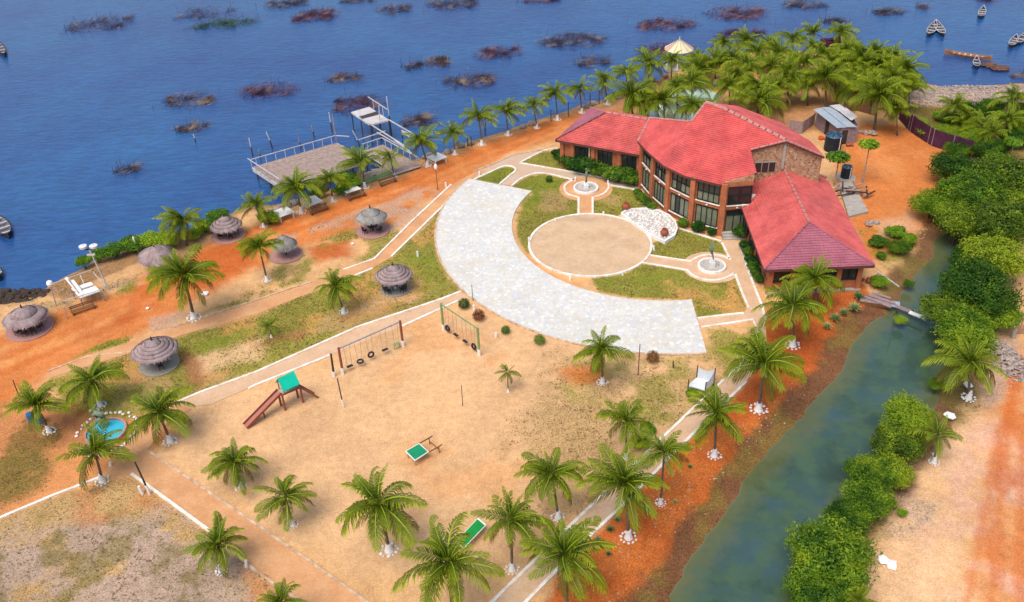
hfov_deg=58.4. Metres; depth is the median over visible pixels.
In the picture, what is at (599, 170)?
hedge shrub
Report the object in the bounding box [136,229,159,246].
shore shrub
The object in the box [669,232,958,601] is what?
canal water
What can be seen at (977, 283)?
mangrove tree
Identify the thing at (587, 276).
kerb
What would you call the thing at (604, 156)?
window
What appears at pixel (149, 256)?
thatch parasol
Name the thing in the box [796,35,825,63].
palm tree
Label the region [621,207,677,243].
pebble bed
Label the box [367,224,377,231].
round table
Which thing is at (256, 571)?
kerb
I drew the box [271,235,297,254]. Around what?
thatch parasol
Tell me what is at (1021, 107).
bush
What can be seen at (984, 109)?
bush
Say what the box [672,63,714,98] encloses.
palm tree
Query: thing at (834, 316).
agave plant
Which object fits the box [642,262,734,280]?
kerb
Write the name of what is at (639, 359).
post
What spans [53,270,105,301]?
rail frame
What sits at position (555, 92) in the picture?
palm tree
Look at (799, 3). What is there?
brush pile
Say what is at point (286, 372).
kerb
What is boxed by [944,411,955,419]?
litter
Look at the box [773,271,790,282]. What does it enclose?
window
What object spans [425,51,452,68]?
brush pile
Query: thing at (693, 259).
kerb
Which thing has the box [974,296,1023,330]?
mangrove tree
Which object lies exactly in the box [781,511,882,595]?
mangrove tree
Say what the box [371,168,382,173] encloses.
shore rock
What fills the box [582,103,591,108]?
shore rock
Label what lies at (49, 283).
lamp post
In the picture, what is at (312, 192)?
shore shrub
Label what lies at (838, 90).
palm tree
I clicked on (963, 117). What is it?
palm tree
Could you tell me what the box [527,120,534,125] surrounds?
shore rock
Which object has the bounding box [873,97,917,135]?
palm tree
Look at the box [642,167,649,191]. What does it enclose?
window
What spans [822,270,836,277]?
window
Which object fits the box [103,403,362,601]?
walkway
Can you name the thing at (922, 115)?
grass tufts
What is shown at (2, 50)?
canoe
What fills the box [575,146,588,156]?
window
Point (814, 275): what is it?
palm tree
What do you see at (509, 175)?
kerb
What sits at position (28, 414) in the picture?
plastic drum
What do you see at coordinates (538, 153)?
kerb
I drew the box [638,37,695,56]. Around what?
brush pile
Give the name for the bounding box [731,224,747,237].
garden bush
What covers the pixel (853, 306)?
agave plant
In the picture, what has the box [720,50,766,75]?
palm tree
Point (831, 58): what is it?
palm tree
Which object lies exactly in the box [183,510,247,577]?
palm tree
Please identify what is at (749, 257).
hedge shrub
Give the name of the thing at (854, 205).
concrete slab
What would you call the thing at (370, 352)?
swing set
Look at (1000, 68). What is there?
reed bundle
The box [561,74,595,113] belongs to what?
palm tree
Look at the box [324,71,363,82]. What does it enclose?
brush pile
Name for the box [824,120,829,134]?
doorway
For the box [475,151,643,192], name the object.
walkway
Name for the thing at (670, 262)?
connecting path
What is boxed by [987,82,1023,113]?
palm tree
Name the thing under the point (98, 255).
shore shrub
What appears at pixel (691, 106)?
palm tree
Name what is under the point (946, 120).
bush
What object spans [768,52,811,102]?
palm tree
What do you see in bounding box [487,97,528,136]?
palm tree
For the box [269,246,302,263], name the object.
round paving
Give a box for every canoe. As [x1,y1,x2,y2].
[0,42,5,56]
[0,215,11,238]
[927,20,937,36]
[934,19,945,36]
[944,49,991,60]
[973,55,979,69]
[978,5,985,18]
[1009,34,1018,48]
[1016,33,1023,46]
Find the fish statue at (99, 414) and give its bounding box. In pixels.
[89,409,105,423]
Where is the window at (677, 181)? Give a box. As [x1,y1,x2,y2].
[671,172,690,195]
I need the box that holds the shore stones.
[0,287,50,303]
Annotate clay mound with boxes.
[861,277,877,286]
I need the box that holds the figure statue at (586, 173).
[585,168,588,182]
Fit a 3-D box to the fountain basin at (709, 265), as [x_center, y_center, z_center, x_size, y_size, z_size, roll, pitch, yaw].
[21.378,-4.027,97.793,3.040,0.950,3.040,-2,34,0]
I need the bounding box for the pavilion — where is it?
[664,37,693,72]
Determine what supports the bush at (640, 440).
on the ground
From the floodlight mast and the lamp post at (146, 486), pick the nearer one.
the lamp post at (146, 486)
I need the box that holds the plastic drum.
[25,411,34,421]
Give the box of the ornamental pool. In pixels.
[84,417,127,445]
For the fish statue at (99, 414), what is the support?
in the ornamental pool
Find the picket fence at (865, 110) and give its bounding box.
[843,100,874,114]
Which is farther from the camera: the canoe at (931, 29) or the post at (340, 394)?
the canoe at (931, 29)
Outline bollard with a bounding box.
[137,485,143,494]
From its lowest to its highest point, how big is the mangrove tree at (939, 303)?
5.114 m
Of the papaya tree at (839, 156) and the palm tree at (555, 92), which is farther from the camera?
the palm tree at (555, 92)
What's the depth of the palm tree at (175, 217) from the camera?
102.97 m
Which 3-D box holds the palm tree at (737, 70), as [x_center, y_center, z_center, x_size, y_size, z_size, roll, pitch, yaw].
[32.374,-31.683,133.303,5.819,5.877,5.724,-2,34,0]
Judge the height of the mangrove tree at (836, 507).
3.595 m
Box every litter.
[877,555,889,563]
[886,560,896,569]
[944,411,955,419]
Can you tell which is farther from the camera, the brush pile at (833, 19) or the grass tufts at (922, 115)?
the brush pile at (833, 19)
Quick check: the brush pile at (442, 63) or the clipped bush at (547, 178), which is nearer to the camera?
the clipped bush at (547, 178)
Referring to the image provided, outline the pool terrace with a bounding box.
[644,88,721,119]
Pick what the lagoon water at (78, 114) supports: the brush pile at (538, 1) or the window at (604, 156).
the brush pile at (538, 1)
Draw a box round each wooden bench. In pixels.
[69,299,94,315]
[308,202,327,215]
[346,188,365,201]
[378,174,396,186]
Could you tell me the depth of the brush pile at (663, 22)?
166.49 m
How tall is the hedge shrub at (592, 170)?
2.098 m
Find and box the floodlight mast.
[78,243,109,289]
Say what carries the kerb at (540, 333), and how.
on the ground
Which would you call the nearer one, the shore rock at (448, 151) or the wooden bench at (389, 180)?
the wooden bench at (389, 180)
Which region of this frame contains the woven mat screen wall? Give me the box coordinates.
[789,112,815,133]
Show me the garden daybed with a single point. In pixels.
(704, 380)
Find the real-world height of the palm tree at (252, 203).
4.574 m
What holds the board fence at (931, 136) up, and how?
on the ground
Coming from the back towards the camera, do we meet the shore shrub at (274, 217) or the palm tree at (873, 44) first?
the palm tree at (873, 44)
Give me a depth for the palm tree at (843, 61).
134.24 m
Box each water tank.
[824,131,842,151]
[840,164,852,178]
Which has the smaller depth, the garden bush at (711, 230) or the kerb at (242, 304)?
the kerb at (242, 304)
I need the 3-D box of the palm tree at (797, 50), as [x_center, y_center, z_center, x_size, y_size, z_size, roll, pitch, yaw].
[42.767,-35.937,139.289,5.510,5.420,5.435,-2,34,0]
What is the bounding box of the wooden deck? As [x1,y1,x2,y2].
[247,115,367,194]
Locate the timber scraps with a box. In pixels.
[834,181,875,196]
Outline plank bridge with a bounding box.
[864,291,925,318]
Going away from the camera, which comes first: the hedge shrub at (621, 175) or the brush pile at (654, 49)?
the hedge shrub at (621, 175)
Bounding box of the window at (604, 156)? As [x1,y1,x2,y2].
[597,150,611,165]
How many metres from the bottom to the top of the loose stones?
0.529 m
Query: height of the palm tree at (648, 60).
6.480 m
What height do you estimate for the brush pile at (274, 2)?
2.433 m
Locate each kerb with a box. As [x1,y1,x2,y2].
[1,477,98,517]
[48,351,130,371]
[130,472,209,531]
[147,449,368,601]
[172,281,311,327]
[177,291,460,400]
[239,557,303,601]
[247,354,329,388]
[343,184,451,269]
[355,268,372,275]
[391,201,447,256]
[402,300,457,326]
[434,178,706,355]
[474,149,543,171]
[474,165,515,183]
[489,358,745,601]
[511,172,573,185]
[519,162,637,183]
[520,147,557,161]
[523,381,746,601]
[528,213,652,277]
[563,179,579,212]
[592,183,609,212]
[610,184,632,189]
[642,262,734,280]
[650,254,728,261]
[679,228,721,241]
[697,312,743,318]
[701,318,759,339]
[721,242,730,259]
[734,273,748,307]
[738,242,766,319]
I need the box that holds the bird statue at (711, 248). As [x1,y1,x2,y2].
[709,241,714,259]
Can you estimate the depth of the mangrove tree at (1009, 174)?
104.78 m
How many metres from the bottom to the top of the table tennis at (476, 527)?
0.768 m
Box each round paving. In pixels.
[5,316,53,341]
[139,353,179,376]
[211,228,245,244]
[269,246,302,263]
[356,222,389,239]
[381,283,409,297]
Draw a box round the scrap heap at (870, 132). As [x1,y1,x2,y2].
[862,129,876,135]
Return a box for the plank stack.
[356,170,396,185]
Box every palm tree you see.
[3,379,70,435]
[54,417,138,490]
[58,355,130,409]
[124,386,196,447]
[145,243,226,322]
[151,206,208,245]
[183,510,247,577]
[200,437,267,496]
[234,191,277,227]
[235,228,285,282]
[251,474,316,532]
[255,578,308,601]
[259,317,278,337]
[271,166,323,214]
[313,268,362,314]
[315,166,352,201]
[334,464,428,557]
[336,144,381,189]
[375,147,404,177]
[390,511,505,601]
[402,123,443,167]
[435,121,469,155]
[459,98,498,145]
[470,486,553,574]
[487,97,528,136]
[494,363,521,392]
[513,447,586,521]
[518,515,616,601]
[520,96,548,128]
[538,80,573,120]
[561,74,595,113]
[573,325,635,385]
[573,441,670,544]
[588,69,618,105]
[595,399,649,459]
[604,69,658,115]
[610,62,640,98]
[625,46,666,80]
[629,93,664,117]
[636,81,688,118]
[636,426,695,506]
[657,50,686,80]
[662,70,696,108]
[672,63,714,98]
[673,94,713,119]
[678,51,724,81]
[682,47,711,63]
[685,384,747,460]
[692,41,738,85]
[707,33,740,50]
[710,72,744,104]
[712,42,749,75]
[716,63,754,102]
[717,326,806,415]
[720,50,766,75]
[725,75,786,119]
[729,24,766,55]
[734,73,780,113]
[739,39,771,73]
[750,50,795,76]
[751,279,828,349]
[754,33,780,55]
[760,72,798,105]
[761,36,801,59]
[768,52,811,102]
[774,28,808,49]
[778,46,813,69]
[780,254,844,309]
[783,64,830,105]
[786,47,827,71]
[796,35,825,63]
[797,19,825,56]
[801,57,854,106]
[809,42,837,64]
[817,47,852,86]
[820,59,852,91]
[822,21,859,49]
[828,36,865,54]
[832,51,868,74]
[832,62,868,105]
[835,42,887,72]
[840,39,878,57]
[844,584,876,601]
[845,68,912,129]
[849,61,888,101]
[862,39,898,57]
[863,58,922,108]
[864,47,900,68]
[872,50,901,66]
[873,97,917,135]
[881,41,916,66]
[882,49,930,96]
[890,71,935,110]
[906,411,963,465]
[921,334,1007,402]
[936,92,977,117]
[945,107,984,130]
[960,109,1002,135]
[973,117,1011,142]
[986,103,1023,135]
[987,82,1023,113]
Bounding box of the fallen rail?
[876,271,899,286]
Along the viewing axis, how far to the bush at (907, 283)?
93.36 m
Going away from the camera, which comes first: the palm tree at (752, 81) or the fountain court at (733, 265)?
the fountain court at (733, 265)
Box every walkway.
[45,170,484,377]
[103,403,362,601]
[183,292,467,406]
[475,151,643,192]
[495,240,766,601]
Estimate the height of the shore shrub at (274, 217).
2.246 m
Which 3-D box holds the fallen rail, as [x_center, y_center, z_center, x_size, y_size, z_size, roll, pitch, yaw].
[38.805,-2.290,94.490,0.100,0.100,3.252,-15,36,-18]
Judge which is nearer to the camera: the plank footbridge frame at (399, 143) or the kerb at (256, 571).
the kerb at (256, 571)
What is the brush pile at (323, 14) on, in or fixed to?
on the lagoon water at (78, 114)
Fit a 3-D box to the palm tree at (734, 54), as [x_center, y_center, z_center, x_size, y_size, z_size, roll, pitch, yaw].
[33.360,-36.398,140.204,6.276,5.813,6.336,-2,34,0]
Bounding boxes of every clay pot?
[622,202,629,209]
[660,228,668,235]
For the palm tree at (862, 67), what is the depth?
130.97 m
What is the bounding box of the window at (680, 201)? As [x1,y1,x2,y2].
[670,192,688,218]
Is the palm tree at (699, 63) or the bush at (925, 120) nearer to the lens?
the bush at (925, 120)
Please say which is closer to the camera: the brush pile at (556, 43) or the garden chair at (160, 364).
the garden chair at (160, 364)
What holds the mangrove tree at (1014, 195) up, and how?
on the ground
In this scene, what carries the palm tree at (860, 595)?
on the ground
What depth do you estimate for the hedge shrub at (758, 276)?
94.71 m
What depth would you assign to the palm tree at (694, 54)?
142.53 m
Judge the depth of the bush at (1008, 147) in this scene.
116.43 m
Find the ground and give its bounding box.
[0,51,1023,601]
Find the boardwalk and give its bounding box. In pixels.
[362,137,419,174]
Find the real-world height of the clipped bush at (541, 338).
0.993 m
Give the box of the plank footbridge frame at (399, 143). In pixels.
[358,119,419,159]
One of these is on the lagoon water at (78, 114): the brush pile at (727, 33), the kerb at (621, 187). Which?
the brush pile at (727, 33)
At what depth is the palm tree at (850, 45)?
139.06 m
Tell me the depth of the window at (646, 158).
109.88 m
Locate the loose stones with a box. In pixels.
[1,85,1023,601]
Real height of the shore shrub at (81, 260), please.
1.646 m
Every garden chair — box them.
[20,329,27,336]
[29,326,36,334]
[36,321,43,329]
[157,362,163,370]
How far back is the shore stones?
98.55 m
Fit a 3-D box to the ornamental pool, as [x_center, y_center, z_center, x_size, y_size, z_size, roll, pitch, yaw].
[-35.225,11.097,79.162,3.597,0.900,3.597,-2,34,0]
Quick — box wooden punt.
[857,296,899,308]
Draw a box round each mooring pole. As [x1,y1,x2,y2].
[378,105,381,141]
[386,96,391,134]
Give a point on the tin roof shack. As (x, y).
(839, 118)
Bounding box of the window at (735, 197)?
[727,185,752,204]
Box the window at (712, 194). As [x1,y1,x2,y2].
[697,182,719,203]
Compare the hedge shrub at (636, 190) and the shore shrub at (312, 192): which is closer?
the hedge shrub at (636, 190)
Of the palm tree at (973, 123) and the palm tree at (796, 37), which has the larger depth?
the palm tree at (796, 37)
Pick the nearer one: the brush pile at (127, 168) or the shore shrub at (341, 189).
the shore shrub at (341, 189)
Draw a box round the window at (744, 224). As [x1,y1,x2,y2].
[742,216,747,236]
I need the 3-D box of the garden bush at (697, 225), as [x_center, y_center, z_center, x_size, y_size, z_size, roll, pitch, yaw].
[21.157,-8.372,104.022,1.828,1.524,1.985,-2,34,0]
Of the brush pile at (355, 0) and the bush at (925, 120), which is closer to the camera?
the bush at (925, 120)
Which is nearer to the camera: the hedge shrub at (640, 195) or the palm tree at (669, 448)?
the palm tree at (669, 448)
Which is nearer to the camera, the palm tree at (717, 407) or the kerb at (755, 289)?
the palm tree at (717, 407)
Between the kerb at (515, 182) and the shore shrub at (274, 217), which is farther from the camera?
the kerb at (515, 182)
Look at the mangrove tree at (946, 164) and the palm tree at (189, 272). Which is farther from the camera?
the mangrove tree at (946, 164)
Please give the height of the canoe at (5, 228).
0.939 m
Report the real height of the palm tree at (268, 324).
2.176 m
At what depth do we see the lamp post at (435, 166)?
113.69 m
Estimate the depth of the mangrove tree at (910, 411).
74.42 m
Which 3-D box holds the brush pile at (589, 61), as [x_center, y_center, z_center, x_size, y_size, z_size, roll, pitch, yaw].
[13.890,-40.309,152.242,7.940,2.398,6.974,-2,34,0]
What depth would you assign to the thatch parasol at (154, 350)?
85.27 m
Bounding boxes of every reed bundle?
[979,62,996,67]
[990,65,1010,70]
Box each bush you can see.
[458,298,469,308]
[472,309,484,320]
[501,325,510,333]
[534,334,545,343]
[545,175,551,181]
[628,432,651,449]
[639,421,656,433]
[646,350,659,362]
[676,217,689,227]
[685,387,697,395]
[690,220,705,232]
[707,226,716,234]
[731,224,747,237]
[868,234,889,246]
[870,274,890,287]
[875,251,887,259]
[883,225,907,237]
[885,238,912,253]
[893,315,908,324]
[897,508,907,517]
[902,233,918,243]
[902,279,914,287]
[918,117,929,124]
[930,123,960,137]
[931,110,949,120]
[939,111,974,128]
[942,140,972,155]
[957,98,989,115]
[959,125,991,142]
[970,136,1006,155]
[978,96,1008,114]
[979,149,1015,163]
[985,111,1020,129]
[990,136,1014,154]
[998,128,1023,147]
[1006,101,1023,116]
[1010,116,1023,132]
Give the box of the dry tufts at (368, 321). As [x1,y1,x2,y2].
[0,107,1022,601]
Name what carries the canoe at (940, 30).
on the lagoon water at (78, 114)
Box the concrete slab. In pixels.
[838,181,867,217]
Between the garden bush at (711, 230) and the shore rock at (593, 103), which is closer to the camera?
the garden bush at (711, 230)
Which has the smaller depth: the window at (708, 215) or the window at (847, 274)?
the window at (847, 274)
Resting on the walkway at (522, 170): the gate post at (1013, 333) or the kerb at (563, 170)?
the kerb at (563, 170)
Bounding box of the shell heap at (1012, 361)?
[989,336,1023,382]
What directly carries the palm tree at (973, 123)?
on the ground
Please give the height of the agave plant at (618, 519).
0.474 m
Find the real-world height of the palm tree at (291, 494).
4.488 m
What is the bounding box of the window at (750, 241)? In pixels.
[748,234,753,250]
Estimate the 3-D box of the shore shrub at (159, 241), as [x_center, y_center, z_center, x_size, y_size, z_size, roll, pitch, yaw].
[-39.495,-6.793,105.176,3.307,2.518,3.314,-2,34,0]
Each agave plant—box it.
[605,524,614,532]
[612,516,621,522]
[823,321,831,328]
[828,313,841,321]
[839,307,848,313]
[846,301,862,310]
[853,290,864,299]
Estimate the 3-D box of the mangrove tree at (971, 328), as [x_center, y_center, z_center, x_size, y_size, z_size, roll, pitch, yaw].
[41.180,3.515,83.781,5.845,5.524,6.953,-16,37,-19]
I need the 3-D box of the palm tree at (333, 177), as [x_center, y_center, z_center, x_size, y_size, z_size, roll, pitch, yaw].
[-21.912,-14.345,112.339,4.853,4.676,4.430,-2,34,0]
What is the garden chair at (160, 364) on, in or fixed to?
on the round paving at (171, 365)
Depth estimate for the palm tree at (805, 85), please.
130.04 m
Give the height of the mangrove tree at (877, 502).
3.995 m
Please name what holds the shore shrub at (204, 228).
on the ground
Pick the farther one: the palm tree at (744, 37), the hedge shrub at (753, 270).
the palm tree at (744, 37)
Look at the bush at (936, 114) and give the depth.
126.40 m
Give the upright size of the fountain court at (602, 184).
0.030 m
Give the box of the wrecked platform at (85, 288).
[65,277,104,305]
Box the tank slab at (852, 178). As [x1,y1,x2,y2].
[835,173,855,181]
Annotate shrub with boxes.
[74,255,91,268]
[84,247,105,262]
[99,241,124,258]
[116,234,142,251]
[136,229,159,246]
[154,230,181,246]
[180,227,202,240]
[192,218,212,232]
[205,207,229,224]
[256,209,279,223]
[308,185,329,197]
[332,184,351,194]
[337,172,361,186]
[550,148,559,158]
[556,153,567,163]
[561,156,577,168]
[570,157,582,171]
[576,156,600,173]
[585,161,604,174]
[594,163,610,176]
[601,165,615,178]
[609,165,626,181]
[613,167,636,182]
[627,170,638,184]
[633,188,642,194]
[635,192,646,199]
[640,197,652,204]
[647,202,658,209]
[738,240,749,247]
[741,246,752,254]
[743,254,756,262]
[746,261,758,268]
[749,267,760,274]
[753,272,763,281]
[927,377,945,393]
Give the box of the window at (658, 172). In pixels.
[655,163,665,182]
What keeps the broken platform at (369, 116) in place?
in the lagoon water at (78, 114)
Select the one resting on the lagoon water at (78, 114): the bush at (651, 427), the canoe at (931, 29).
the canoe at (931, 29)
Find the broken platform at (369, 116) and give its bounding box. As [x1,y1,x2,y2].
[351,97,390,144]
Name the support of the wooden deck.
in the lagoon water at (78, 114)
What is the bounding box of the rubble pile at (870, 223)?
[865,220,879,226]
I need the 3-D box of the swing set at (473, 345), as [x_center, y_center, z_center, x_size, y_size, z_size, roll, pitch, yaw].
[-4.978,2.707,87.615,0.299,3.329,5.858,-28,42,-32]
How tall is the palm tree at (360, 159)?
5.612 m
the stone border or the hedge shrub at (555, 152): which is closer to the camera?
the stone border
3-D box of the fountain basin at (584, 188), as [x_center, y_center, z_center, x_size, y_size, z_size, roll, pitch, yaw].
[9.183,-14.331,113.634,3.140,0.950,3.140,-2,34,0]
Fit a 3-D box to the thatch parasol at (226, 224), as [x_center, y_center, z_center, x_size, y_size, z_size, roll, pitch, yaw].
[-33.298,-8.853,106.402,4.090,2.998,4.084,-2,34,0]
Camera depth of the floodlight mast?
95.59 m
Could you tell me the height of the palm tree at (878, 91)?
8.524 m
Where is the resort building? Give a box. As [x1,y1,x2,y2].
[555,101,874,294]
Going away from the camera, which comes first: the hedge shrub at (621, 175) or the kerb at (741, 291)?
the kerb at (741, 291)
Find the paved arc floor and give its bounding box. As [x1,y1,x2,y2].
[436,179,705,352]
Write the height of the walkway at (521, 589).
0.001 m
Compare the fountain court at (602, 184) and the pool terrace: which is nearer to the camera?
the fountain court at (602, 184)
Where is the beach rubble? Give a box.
[907,84,1023,106]
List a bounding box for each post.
[46,280,56,305]
[134,462,150,494]
[330,353,335,376]
[337,378,344,407]
[434,164,437,189]
[638,345,639,374]
[1010,322,1017,338]
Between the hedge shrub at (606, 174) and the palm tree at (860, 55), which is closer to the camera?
the hedge shrub at (606, 174)
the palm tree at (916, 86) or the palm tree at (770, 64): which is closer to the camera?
the palm tree at (916, 86)
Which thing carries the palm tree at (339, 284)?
on the ground
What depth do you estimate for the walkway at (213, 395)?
87.98 m
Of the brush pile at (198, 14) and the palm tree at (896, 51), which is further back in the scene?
the brush pile at (198, 14)
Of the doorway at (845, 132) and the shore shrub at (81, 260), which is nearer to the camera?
the shore shrub at (81, 260)
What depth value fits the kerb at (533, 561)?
69.56 m
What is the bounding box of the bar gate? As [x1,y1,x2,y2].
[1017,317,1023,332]
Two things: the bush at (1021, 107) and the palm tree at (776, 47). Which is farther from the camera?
the palm tree at (776, 47)
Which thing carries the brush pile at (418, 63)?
on the lagoon water at (78, 114)
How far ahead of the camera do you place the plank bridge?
91.13 m
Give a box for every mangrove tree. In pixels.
[780,565,857,601]
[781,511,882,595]
[822,495,870,535]
[839,477,898,524]
[841,450,905,488]
[864,451,917,489]
[867,416,927,463]
[878,389,936,442]
[907,186,957,220]
[915,287,979,332]
[925,150,982,179]
[930,300,1001,358]
[931,201,995,245]
[933,163,1009,205]
[935,250,1023,318]
[944,243,984,268]
[956,232,1023,278]
[965,194,1023,245]
[968,152,1023,194]
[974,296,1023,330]
[994,187,1023,205]
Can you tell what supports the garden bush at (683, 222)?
on the ground
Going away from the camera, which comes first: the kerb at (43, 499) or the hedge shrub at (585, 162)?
the kerb at (43, 499)
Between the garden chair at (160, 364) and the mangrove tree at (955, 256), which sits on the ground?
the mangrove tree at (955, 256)
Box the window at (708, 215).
[695,204,717,227]
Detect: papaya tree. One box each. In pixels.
[825,150,851,185]
[857,138,880,182]
[1003,136,1023,157]
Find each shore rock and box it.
[290,199,298,206]
[359,172,372,179]
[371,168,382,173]
[444,149,452,154]
[458,142,464,147]
[518,124,526,128]
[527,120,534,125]
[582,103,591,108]
[588,100,596,105]
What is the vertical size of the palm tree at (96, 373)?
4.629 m
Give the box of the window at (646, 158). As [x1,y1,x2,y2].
[643,151,650,168]
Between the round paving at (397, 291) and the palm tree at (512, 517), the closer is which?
the palm tree at (512, 517)
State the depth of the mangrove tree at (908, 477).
69.66 m
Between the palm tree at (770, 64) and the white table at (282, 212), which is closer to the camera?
the white table at (282, 212)
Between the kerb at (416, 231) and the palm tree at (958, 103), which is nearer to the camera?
the kerb at (416, 231)
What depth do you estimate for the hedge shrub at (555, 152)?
120.41 m
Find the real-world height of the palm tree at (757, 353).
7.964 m
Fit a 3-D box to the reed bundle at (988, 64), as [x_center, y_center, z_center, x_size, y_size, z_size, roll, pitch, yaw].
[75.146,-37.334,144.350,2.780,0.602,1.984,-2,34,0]
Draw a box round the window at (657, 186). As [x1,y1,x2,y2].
[654,180,664,205]
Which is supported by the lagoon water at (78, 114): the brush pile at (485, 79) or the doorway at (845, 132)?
the brush pile at (485, 79)
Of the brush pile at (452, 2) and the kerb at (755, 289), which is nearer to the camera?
the kerb at (755, 289)
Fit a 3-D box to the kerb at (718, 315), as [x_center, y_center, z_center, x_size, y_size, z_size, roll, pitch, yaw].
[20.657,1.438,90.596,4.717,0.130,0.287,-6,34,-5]
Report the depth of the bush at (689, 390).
80.55 m
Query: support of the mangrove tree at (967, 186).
on the ground
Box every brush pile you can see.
[59,12,137,33]
[106,158,147,174]
[151,88,218,110]
[172,116,215,134]
[173,0,235,19]
[184,14,260,29]
[234,76,298,99]
[255,0,309,10]
[290,4,342,24]
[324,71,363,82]
[329,87,386,116]
[338,0,375,3]
[374,2,413,14]
[399,108,439,127]
[400,57,425,71]
[423,0,478,10]
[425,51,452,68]
[436,71,498,90]
[471,43,523,59]
[515,0,557,2]
[534,30,611,49]
[572,52,614,67]
[627,13,698,31]
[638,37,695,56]
[700,2,775,22]
[710,26,767,38]
[780,0,829,10]
[819,13,853,23]
[866,4,906,15]
[915,1,930,9]
[1007,66,1023,78]
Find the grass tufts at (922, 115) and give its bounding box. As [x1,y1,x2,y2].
[0,105,1022,601]
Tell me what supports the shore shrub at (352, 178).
on the ground
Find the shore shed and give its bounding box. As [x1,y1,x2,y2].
[820,37,840,53]
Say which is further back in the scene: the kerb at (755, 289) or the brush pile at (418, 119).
the brush pile at (418, 119)
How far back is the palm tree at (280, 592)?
60.30 m
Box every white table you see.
[275,206,294,222]
[301,195,322,210]
[344,185,360,195]
[427,152,446,163]
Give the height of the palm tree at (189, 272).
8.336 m
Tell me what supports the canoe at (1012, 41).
on the lagoon water at (78, 114)
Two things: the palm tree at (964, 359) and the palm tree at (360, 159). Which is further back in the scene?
the palm tree at (360, 159)
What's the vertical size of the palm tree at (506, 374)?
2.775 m
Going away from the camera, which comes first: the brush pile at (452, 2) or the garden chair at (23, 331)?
the garden chair at (23, 331)
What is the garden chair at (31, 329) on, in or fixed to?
on the round paving at (48, 323)
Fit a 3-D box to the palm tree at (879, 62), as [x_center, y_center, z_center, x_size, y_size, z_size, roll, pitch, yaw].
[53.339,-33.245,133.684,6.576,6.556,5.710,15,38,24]
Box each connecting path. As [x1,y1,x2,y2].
[579,194,592,212]
[645,256,690,269]
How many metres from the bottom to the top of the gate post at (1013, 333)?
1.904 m
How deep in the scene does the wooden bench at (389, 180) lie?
116.60 m
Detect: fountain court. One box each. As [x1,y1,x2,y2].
[559,177,612,200]
[684,252,740,282]
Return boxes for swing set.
[337,320,404,374]
[440,303,480,355]
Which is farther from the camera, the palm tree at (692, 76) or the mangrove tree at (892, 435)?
the palm tree at (692, 76)
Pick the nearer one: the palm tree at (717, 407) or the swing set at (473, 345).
the palm tree at (717, 407)
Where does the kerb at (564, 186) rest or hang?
on the ground
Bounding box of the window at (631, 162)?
[622,154,636,169]
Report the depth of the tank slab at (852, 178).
113.72 m
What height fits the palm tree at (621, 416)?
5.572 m
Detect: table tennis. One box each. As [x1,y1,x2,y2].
[405,436,441,464]
[459,518,485,547]
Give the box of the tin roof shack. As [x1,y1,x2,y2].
[813,104,858,143]
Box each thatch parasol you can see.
[2,304,50,331]
[129,336,178,365]
[136,244,177,267]
[210,213,242,235]
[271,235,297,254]
[355,205,387,230]
[373,262,412,288]
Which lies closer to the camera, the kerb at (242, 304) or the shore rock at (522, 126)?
the kerb at (242, 304)
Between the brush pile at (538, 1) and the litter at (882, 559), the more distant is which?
the brush pile at (538, 1)
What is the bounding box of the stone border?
[75,411,136,455]
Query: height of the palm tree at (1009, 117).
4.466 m
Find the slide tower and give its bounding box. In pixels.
[243,371,318,428]
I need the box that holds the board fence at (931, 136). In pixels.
[899,103,973,156]
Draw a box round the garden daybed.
[687,365,715,391]
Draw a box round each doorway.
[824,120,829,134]
[842,130,847,143]
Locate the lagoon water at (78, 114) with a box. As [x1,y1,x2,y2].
[0,0,1023,291]
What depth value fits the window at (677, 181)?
104.04 m
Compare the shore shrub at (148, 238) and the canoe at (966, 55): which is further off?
the canoe at (966, 55)
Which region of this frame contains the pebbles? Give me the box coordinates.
[0,154,1023,601]
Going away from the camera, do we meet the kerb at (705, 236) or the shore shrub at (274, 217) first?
the kerb at (705, 236)
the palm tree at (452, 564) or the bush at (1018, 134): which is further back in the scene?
the bush at (1018, 134)
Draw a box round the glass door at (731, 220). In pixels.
[724,209,742,230]
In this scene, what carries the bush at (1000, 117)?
on the ground
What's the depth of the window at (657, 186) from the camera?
108.37 m
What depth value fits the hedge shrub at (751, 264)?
96.73 m
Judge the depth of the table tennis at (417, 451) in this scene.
75.17 m
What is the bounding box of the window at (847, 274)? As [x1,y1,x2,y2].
[841,269,857,279]
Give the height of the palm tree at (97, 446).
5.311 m
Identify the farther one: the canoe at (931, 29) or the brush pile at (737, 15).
the brush pile at (737, 15)
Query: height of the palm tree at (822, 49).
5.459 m
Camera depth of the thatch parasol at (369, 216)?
105.06 m
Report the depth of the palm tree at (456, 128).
121.68 m
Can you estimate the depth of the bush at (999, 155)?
112.58 m
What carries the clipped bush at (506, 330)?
on the ground
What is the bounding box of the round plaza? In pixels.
[530,215,649,274]
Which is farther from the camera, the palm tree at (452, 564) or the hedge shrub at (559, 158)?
the hedge shrub at (559, 158)
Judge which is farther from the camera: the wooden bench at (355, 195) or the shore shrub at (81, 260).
the wooden bench at (355, 195)
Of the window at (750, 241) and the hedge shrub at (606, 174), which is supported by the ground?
the hedge shrub at (606, 174)

